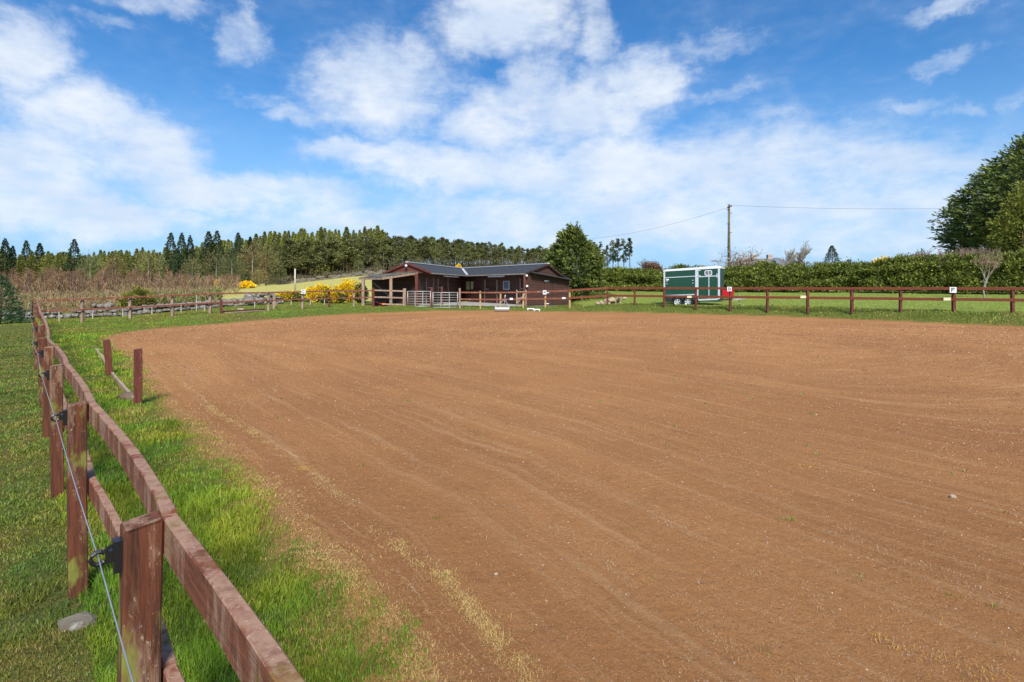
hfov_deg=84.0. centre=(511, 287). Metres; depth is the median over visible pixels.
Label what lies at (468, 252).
pine tree
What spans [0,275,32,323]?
fir tree
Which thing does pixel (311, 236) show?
larch tree
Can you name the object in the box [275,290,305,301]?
gorse bush
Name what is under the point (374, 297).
yard fence
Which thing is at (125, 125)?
sky
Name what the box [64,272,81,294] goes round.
birch tree
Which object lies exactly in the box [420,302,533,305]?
pavement
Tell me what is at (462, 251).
pine tree
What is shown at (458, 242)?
pine tree
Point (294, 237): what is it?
larch tree
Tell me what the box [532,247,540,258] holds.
pine tree
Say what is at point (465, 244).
pine tree
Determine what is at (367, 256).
pine tree
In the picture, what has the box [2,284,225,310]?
undergrowth
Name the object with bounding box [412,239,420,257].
pine tree
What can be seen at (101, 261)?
larch tree
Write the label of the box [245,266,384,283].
undergrowth
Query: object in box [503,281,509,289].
window
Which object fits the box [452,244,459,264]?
pine tree
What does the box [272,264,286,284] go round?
broadleaf tree
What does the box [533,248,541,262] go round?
pine tree
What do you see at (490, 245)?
pine tree
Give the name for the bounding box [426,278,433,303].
door
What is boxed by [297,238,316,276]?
pine tree
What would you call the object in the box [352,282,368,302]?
shrub
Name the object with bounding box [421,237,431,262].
pine tree
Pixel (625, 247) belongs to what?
pine tree
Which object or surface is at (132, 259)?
larch tree
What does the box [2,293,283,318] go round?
stone wall
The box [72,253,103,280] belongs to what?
broadleaf tree
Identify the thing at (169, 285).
birch tree
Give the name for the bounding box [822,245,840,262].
spruce tree
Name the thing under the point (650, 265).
bare bush
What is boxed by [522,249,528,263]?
pine tree
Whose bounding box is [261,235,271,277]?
larch tree
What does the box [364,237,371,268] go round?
pine tree
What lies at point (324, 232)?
larch tree
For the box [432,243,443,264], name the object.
pine tree
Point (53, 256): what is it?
larch tree
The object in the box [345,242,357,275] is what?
pine tree
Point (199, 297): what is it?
undergrowth
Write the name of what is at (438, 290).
door
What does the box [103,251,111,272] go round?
larch tree
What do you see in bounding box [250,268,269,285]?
broadleaf tree
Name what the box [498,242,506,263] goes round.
pine tree
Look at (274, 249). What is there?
pine tree
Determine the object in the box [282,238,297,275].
pine tree
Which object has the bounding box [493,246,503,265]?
pine tree
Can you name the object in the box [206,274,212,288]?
birch tree
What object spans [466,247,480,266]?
pine tree
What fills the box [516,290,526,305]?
wooden gate
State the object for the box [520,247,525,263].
pine tree
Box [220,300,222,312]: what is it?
post stump
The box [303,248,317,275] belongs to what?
pine tree
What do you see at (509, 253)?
pine tree
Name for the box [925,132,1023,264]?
cypress tree
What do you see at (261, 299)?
boulder
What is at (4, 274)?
birch tree
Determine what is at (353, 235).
larch tree
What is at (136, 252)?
larch tree
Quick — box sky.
[0,0,1023,272]
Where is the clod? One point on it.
(125, 395)
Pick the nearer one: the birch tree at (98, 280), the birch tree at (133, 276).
the birch tree at (98, 280)
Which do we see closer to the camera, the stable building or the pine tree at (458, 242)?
the stable building
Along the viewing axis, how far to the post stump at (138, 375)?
7.61 m
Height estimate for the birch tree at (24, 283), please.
4.407 m
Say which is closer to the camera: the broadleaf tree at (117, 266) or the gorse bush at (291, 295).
the gorse bush at (291, 295)
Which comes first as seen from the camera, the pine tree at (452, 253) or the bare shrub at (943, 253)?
the bare shrub at (943, 253)
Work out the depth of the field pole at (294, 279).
69.93 m
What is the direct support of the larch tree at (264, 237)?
on the ground at (304, 526)
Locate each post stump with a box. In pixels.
[103,339,112,375]
[134,348,142,404]
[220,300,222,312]
[441,287,442,304]
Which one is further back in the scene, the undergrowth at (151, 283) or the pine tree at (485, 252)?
the pine tree at (485, 252)
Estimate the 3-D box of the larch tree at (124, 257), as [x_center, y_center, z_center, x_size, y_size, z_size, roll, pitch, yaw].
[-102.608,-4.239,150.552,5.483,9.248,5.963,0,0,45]
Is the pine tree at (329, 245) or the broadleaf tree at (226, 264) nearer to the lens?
the broadleaf tree at (226, 264)
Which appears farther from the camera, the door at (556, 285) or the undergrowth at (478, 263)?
the undergrowth at (478, 263)
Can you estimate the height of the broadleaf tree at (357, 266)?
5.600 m
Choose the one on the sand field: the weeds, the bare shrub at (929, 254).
the weeds
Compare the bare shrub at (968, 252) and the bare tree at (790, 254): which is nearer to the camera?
the bare shrub at (968, 252)
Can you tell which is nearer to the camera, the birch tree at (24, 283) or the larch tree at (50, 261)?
the birch tree at (24, 283)
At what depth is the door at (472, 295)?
49.82 m
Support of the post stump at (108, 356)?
on the ground at (304, 526)
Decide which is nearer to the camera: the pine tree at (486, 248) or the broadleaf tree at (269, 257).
the broadleaf tree at (269, 257)
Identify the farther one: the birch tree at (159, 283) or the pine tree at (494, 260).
the pine tree at (494, 260)
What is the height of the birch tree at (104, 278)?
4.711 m
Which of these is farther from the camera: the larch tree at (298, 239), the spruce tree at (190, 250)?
the larch tree at (298, 239)
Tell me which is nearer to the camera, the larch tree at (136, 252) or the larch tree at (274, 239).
the larch tree at (136, 252)
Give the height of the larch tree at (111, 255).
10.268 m
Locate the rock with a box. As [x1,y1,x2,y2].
[57,611,97,631]
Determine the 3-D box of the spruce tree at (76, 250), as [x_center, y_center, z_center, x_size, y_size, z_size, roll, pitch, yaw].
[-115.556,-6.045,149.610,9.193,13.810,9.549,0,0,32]
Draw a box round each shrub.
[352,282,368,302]
[915,250,932,292]
[934,247,963,292]
[949,245,976,293]
[961,244,991,293]
[978,247,1009,293]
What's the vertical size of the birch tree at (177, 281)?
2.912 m
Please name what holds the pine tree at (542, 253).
on the ground at (304, 526)
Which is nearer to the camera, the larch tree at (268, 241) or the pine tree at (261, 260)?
the pine tree at (261, 260)
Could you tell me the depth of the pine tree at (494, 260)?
160.06 m
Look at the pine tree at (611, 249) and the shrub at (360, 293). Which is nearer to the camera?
the shrub at (360, 293)
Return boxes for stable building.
[359,261,571,305]
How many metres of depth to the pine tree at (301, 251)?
158.19 m
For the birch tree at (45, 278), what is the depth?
84.91 m
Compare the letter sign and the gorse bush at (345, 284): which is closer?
the letter sign
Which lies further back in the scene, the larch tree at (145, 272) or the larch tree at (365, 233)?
the larch tree at (365, 233)
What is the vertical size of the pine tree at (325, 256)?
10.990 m
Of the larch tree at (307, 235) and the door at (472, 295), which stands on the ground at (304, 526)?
the larch tree at (307, 235)
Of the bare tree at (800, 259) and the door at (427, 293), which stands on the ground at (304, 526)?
the bare tree at (800, 259)
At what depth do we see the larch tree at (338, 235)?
178.19 m
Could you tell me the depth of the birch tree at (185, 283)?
69.70 m
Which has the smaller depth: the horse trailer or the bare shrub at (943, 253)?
the horse trailer
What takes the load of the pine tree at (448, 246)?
on the ground at (304, 526)
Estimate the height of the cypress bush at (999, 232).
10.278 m
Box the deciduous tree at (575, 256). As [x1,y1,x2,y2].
[541,221,615,299]
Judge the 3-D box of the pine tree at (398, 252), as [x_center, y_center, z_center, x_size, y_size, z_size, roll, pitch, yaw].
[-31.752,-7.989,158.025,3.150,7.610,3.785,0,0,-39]
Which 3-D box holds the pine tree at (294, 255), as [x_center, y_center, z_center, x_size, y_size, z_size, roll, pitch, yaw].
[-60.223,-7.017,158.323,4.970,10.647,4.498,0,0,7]
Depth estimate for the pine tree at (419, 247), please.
163.04 m
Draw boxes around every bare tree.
[782,250,798,273]
[784,239,811,258]
[793,252,820,267]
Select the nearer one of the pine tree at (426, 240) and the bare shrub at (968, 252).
the bare shrub at (968, 252)
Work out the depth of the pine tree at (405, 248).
163.47 m
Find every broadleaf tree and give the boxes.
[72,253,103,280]
[100,251,129,281]
[125,250,166,281]
[180,257,203,283]
[197,249,235,281]
[213,250,248,280]
[232,240,271,285]
[249,244,282,285]
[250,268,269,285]
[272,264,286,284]
[352,259,363,272]
[373,261,380,271]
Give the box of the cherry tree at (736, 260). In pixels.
[701,247,768,275]
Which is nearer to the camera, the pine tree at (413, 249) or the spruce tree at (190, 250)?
the spruce tree at (190, 250)
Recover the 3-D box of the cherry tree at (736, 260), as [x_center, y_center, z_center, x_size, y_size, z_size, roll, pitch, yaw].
[22.389,-1.997,56.519,7.087,4.536,6.076,0,0,0]
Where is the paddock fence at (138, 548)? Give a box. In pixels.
[29,300,305,681]
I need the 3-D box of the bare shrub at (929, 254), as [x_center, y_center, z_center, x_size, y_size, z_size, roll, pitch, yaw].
[31.155,-1.185,42.990,2.198,3.612,1.996,0,0,-11]
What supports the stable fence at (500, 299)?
on the ground at (304, 526)
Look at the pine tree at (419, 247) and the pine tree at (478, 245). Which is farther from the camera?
the pine tree at (478, 245)
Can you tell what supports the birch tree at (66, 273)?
on the ground at (304, 526)
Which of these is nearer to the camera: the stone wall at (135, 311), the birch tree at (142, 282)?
the stone wall at (135, 311)
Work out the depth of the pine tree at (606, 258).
134.94 m
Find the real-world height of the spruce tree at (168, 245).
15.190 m
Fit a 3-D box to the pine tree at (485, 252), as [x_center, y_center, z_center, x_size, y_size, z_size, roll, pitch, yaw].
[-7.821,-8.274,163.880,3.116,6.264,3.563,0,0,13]
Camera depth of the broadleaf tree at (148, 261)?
124.81 m
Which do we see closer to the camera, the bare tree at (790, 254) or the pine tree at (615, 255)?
the bare tree at (790, 254)
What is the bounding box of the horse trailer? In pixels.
[663,266,744,304]
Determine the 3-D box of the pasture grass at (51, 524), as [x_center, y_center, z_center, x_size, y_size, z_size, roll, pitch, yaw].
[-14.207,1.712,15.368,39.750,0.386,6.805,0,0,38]
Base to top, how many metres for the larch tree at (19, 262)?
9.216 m
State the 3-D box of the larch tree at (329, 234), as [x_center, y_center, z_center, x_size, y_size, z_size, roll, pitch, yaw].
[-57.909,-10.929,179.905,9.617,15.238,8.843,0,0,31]
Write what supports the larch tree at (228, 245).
on the ground at (304, 526)
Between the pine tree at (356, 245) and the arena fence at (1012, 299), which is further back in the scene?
the pine tree at (356, 245)
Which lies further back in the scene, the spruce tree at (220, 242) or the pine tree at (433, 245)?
the pine tree at (433, 245)
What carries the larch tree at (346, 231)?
on the ground at (304, 526)
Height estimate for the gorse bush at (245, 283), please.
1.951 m
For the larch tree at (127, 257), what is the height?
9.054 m
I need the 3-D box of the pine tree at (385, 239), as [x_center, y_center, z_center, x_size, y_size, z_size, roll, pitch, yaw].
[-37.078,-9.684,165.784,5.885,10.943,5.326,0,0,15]
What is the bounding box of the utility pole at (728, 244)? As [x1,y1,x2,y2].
[727,204,731,260]
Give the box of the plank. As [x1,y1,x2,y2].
[225,310,265,312]
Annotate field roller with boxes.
[494,295,509,311]
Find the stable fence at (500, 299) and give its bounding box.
[459,288,567,308]
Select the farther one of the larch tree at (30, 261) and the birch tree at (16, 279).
the larch tree at (30, 261)
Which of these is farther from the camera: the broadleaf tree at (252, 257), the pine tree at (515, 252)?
the pine tree at (515, 252)
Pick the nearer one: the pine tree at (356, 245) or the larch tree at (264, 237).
the pine tree at (356, 245)
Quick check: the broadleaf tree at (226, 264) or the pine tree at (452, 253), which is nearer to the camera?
the broadleaf tree at (226, 264)
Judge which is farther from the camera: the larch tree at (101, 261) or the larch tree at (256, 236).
the larch tree at (256, 236)
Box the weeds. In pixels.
[255,328,1008,655]
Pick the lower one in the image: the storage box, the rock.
the rock
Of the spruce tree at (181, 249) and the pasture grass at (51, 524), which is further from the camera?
the spruce tree at (181, 249)
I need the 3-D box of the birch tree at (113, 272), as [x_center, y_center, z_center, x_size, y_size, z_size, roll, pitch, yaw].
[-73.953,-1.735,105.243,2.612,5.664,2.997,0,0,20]
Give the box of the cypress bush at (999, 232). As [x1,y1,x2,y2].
[977,180,1023,264]
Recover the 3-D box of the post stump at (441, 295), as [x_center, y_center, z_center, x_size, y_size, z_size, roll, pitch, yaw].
[-5.052,0.673,41.002,0.133,1.543,0.132,0,0,-10]
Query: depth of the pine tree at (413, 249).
160.02 m
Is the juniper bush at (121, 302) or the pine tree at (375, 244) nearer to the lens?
the juniper bush at (121, 302)
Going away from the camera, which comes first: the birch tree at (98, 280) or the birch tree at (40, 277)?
the birch tree at (98, 280)
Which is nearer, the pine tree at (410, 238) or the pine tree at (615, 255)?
the pine tree at (615, 255)
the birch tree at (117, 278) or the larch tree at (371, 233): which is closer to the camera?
the birch tree at (117, 278)
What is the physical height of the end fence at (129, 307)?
1.619 m
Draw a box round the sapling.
[971,250,1002,297]
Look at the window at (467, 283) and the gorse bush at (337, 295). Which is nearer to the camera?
the gorse bush at (337, 295)
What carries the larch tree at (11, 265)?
on the ground at (304, 526)
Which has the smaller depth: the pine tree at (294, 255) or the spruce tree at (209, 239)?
the spruce tree at (209, 239)
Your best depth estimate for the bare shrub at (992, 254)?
41.22 m
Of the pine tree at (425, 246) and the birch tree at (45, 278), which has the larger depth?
the pine tree at (425, 246)
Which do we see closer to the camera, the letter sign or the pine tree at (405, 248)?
the letter sign
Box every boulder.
[243,294,253,302]
[257,298,264,303]
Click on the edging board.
(123, 387)
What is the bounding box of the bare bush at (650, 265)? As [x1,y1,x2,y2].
[636,259,663,270]
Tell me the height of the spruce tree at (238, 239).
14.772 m
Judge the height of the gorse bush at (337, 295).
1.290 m
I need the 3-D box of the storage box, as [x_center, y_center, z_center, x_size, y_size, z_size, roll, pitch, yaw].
[13.755,0.331,36.203,0.740,0.659,0.680,0,0,28]
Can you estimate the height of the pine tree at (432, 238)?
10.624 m
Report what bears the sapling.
on the ground at (304, 526)
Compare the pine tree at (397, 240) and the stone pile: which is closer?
the stone pile
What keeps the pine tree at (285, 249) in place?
on the ground at (304, 526)
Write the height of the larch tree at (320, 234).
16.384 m
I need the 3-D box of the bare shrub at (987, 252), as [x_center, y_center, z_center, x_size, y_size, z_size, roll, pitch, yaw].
[34.294,-1.268,41.685,2.112,3.821,2.325,0,0,36]
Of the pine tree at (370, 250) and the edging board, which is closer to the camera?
the edging board
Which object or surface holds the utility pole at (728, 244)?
on the ground at (304, 526)
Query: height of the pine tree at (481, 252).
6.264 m
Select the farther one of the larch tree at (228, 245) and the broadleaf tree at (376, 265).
the larch tree at (228, 245)
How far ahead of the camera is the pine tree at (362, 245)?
155.44 m
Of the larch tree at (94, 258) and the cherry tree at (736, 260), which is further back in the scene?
the larch tree at (94, 258)
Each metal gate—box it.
[407,291,430,306]
[432,292,457,307]
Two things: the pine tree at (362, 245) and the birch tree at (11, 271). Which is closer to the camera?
the birch tree at (11, 271)
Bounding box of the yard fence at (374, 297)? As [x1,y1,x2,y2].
[372,288,405,306]
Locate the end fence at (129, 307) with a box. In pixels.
[38,290,371,321]
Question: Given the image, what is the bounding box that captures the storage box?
[722,289,734,295]
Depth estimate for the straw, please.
3.15 m
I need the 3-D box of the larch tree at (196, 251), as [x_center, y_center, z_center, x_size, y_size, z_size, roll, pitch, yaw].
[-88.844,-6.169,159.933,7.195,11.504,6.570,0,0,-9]
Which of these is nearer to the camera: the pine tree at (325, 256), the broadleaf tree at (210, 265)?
the broadleaf tree at (210, 265)
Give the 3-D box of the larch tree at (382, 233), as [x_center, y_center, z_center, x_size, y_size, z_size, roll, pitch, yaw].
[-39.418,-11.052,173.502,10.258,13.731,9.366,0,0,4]
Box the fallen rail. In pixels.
[223,309,264,311]
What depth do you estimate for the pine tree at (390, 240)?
170.85 m
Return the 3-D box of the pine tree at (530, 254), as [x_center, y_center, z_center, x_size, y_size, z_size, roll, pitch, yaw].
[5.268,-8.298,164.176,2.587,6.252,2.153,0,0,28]
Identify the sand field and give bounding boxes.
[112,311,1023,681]
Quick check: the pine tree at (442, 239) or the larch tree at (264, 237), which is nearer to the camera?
the larch tree at (264, 237)
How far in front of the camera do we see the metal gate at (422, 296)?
38.93 m
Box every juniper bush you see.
[116,290,140,311]
[126,285,157,309]
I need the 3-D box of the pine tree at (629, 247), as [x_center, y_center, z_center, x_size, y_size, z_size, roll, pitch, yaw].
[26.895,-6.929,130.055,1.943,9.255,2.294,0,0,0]
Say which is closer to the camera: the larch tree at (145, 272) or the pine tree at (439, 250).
the larch tree at (145, 272)
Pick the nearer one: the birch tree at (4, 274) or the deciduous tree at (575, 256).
the deciduous tree at (575, 256)
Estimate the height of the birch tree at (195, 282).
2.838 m
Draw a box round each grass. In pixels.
[0,325,95,681]
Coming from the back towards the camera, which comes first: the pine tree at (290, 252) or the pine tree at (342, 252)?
the pine tree at (290, 252)
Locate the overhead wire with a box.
[733,205,947,208]
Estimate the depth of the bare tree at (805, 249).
61.25 m
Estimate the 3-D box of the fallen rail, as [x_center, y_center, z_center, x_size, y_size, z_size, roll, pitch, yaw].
[-15.032,1.262,32.000,0.120,0.089,2.968,0,0,19]
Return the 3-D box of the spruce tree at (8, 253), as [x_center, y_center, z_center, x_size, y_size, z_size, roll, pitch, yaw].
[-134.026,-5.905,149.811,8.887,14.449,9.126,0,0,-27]
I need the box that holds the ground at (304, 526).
[0,264,1023,681]
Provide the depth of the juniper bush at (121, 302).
36.78 m
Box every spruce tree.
[0,238,15,277]
[3,246,19,273]
[20,240,33,271]
[30,243,44,273]
[58,239,89,279]
[156,232,182,279]
[169,232,193,277]
[182,235,196,274]
[191,231,221,287]
[200,230,227,286]
[226,232,251,280]
[238,236,261,284]
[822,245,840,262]
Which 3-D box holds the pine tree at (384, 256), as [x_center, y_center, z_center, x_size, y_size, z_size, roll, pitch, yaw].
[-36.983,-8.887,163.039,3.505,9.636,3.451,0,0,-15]
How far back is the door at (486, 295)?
47.76 m
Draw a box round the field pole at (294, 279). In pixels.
[294,269,295,290]
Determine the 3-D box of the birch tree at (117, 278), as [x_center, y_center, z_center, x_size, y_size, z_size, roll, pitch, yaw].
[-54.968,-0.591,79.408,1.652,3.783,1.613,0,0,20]
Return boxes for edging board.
[95,348,133,401]
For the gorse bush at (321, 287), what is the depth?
44.40 m
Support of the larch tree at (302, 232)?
on the ground at (304, 526)
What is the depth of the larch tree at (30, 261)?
152.81 m
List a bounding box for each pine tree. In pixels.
[253,250,267,270]
[268,245,282,277]
[272,245,285,277]
[275,244,290,279]
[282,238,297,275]
[285,244,301,268]
[285,250,295,274]
[292,243,307,277]
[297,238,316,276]
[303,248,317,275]
[306,239,325,278]
[317,240,329,271]
[324,240,337,273]
[325,236,338,272]
[329,240,342,270]
[332,241,355,272]
[340,241,352,273]
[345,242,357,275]
[352,238,366,270]
[355,243,370,272]
[356,246,370,262]
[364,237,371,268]
[365,237,380,266]
[371,240,381,264]
[378,240,388,265]
[379,236,393,270]
[386,237,394,266]
[388,243,396,262]
[392,235,407,265]
[393,245,403,265]
[395,236,406,260]
[401,240,411,260]
[405,235,415,255]
[409,244,416,261]
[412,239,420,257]
[413,243,424,261]
[415,241,430,262]
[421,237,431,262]
[427,236,436,263]
[429,240,439,262]
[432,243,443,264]
[437,237,444,252]
[441,239,450,265]
[442,247,451,264]
[443,241,452,265]
[449,250,460,265]
[451,239,464,258]
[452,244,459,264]
[460,241,472,264]
[460,245,467,262]
[465,244,474,261]
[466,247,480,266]
[474,242,480,265]
[475,249,485,262]
[479,248,488,261]
[483,246,491,263]
[487,241,492,263]
[489,249,498,264]
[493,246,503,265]
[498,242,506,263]
[504,249,513,264]
[512,249,519,262]
[516,248,521,261]
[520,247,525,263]
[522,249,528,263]
[527,248,533,263]
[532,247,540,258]
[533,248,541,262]
[540,249,547,261]
[605,245,611,267]
[608,240,615,266]
[613,238,623,261]
[620,239,628,266]
[625,238,633,267]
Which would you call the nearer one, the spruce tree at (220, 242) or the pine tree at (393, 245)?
the spruce tree at (220, 242)
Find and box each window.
[466,281,472,289]
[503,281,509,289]
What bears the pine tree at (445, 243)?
on the ground at (304, 526)
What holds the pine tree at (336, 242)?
on the ground at (304, 526)
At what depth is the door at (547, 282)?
43.89 m
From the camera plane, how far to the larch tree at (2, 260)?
153.21 m
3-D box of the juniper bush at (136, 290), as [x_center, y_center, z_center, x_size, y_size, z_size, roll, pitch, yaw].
[-24.705,0.754,37.980,1.953,2.000,1.786,0,0,-34]
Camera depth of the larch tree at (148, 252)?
153.19 m
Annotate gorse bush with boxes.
[238,280,255,288]
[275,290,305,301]
[304,282,332,301]
[318,292,345,303]
[333,278,360,301]
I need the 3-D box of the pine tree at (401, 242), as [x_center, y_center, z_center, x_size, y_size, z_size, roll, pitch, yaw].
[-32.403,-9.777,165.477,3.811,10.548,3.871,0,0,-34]
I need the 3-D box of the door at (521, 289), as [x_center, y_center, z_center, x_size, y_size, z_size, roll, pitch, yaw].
[0.834,0.351,44.267,0.090,2.104,0.735,0,0,-36]
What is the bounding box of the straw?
[111,322,1023,681]
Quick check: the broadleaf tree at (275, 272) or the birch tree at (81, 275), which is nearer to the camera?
the birch tree at (81, 275)
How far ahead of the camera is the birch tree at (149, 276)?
85.45 m
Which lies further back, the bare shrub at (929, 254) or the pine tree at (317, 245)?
the pine tree at (317, 245)
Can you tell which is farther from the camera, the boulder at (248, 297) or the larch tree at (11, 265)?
the larch tree at (11, 265)
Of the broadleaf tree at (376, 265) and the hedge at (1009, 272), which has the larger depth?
the broadleaf tree at (376, 265)
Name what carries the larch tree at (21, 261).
on the ground at (304, 526)
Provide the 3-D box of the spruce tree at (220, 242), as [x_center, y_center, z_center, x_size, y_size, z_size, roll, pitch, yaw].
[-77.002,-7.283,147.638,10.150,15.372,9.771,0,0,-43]
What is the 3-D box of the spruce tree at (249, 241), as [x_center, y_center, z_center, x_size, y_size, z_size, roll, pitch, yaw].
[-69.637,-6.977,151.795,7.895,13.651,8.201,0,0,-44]
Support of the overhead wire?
attached to the utility pole at (728, 244)
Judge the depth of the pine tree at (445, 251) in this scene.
163.08 m
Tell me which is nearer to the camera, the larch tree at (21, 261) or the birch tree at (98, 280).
the birch tree at (98, 280)
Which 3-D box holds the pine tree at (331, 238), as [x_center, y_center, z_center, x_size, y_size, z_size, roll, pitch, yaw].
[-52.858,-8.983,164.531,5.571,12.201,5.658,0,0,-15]
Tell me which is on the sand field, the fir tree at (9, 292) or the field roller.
the field roller
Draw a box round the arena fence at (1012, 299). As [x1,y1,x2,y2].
[568,287,1023,314]
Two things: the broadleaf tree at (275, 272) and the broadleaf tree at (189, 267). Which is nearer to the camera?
the broadleaf tree at (189, 267)
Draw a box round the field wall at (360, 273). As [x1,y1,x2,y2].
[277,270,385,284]
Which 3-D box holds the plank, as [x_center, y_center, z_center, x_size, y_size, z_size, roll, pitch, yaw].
[-14.760,1.324,31.600,0.350,0.070,2.890,0,0,14]
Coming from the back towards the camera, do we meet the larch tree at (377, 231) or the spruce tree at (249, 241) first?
the larch tree at (377, 231)
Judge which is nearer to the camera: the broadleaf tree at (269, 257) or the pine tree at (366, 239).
the broadleaf tree at (269, 257)
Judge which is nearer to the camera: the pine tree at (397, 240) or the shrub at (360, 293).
the shrub at (360, 293)
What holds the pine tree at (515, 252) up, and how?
on the ground at (304, 526)
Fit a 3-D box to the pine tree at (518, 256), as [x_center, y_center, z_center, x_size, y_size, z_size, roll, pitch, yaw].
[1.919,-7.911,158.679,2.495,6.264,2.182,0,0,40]
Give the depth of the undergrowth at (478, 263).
161.97 m
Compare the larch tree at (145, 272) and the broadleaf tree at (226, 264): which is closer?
the broadleaf tree at (226, 264)
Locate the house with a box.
[737,254,784,267]
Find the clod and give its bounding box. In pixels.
[118,392,133,400]
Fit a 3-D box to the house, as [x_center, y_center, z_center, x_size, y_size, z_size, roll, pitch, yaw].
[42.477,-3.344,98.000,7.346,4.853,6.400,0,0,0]
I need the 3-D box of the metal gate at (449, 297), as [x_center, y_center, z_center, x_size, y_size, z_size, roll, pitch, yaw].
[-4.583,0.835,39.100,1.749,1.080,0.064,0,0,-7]
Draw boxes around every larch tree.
[0,250,6,271]
[6,253,17,276]
[12,254,24,274]
[12,256,25,279]
[20,251,39,279]
[35,255,48,276]
[36,251,52,279]
[44,255,61,276]
[49,253,64,271]
[87,252,98,277]
[94,255,103,276]
[103,250,105,265]
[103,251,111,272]
[105,251,118,273]
[118,254,130,283]
[122,255,133,275]
[128,248,147,275]
[128,256,136,270]
[140,250,155,278]
[142,254,157,278]
[191,246,200,263]
[224,239,232,255]
[254,234,258,243]
[259,231,266,276]
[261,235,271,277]
[266,231,283,278]
[283,232,311,277]
[283,234,308,275]
[296,228,314,271]
[302,233,315,273]
[304,233,321,274]
[312,227,328,270]
[319,228,329,270]
[319,229,338,273]
[326,230,348,272]
[327,226,354,272]
[345,230,355,269]
[353,226,367,269]
[362,225,392,272]
[362,227,378,268]
[369,230,395,269]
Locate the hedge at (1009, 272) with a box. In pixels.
[602,248,1023,294]
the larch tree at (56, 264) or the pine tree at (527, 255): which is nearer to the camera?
the larch tree at (56, 264)
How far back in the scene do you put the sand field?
4.67 m
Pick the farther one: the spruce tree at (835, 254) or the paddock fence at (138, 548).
the spruce tree at (835, 254)
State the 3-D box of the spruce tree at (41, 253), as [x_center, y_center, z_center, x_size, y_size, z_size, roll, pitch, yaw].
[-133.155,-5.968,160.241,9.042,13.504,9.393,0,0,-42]
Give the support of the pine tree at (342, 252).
on the ground at (304, 526)
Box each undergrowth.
[1,271,241,299]
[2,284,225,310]
[144,287,222,304]
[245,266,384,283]
[357,255,543,271]
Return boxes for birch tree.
[0,270,10,283]
[8,268,19,285]
[11,274,23,291]
[15,267,39,293]
[36,271,44,290]
[40,274,53,289]
[47,267,66,292]
[61,270,73,296]
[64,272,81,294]
[76,266,89,290]
[91,264,112,291]
[93,278,100,293]
[107,265,116,283]
[113,270,122,291]
[130,269,135,283]
[133,277,143,287]
[145,268,153,287]
[157,277,163,287]
[167,276,173,290]
[172,276,179,290]
[180,276,187,288]
[190,275,199,288]
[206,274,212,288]
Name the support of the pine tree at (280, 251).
on the ground at (304, 526)
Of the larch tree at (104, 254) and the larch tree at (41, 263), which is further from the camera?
the larch tree at (104, 254)
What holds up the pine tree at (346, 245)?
on the ground at (304, 526)
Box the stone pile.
[598,297,626,303]
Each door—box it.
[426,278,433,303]
[437,278,448,301]
[470,280,480,301]
[484,280,497,302]
[520,279,523,303]
[544,280,550,305]
[552,281,565,304]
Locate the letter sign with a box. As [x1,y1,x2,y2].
[950,287,955,292]
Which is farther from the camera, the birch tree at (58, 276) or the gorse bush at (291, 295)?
the birch tree at (58, 276)
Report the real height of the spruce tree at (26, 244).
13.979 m

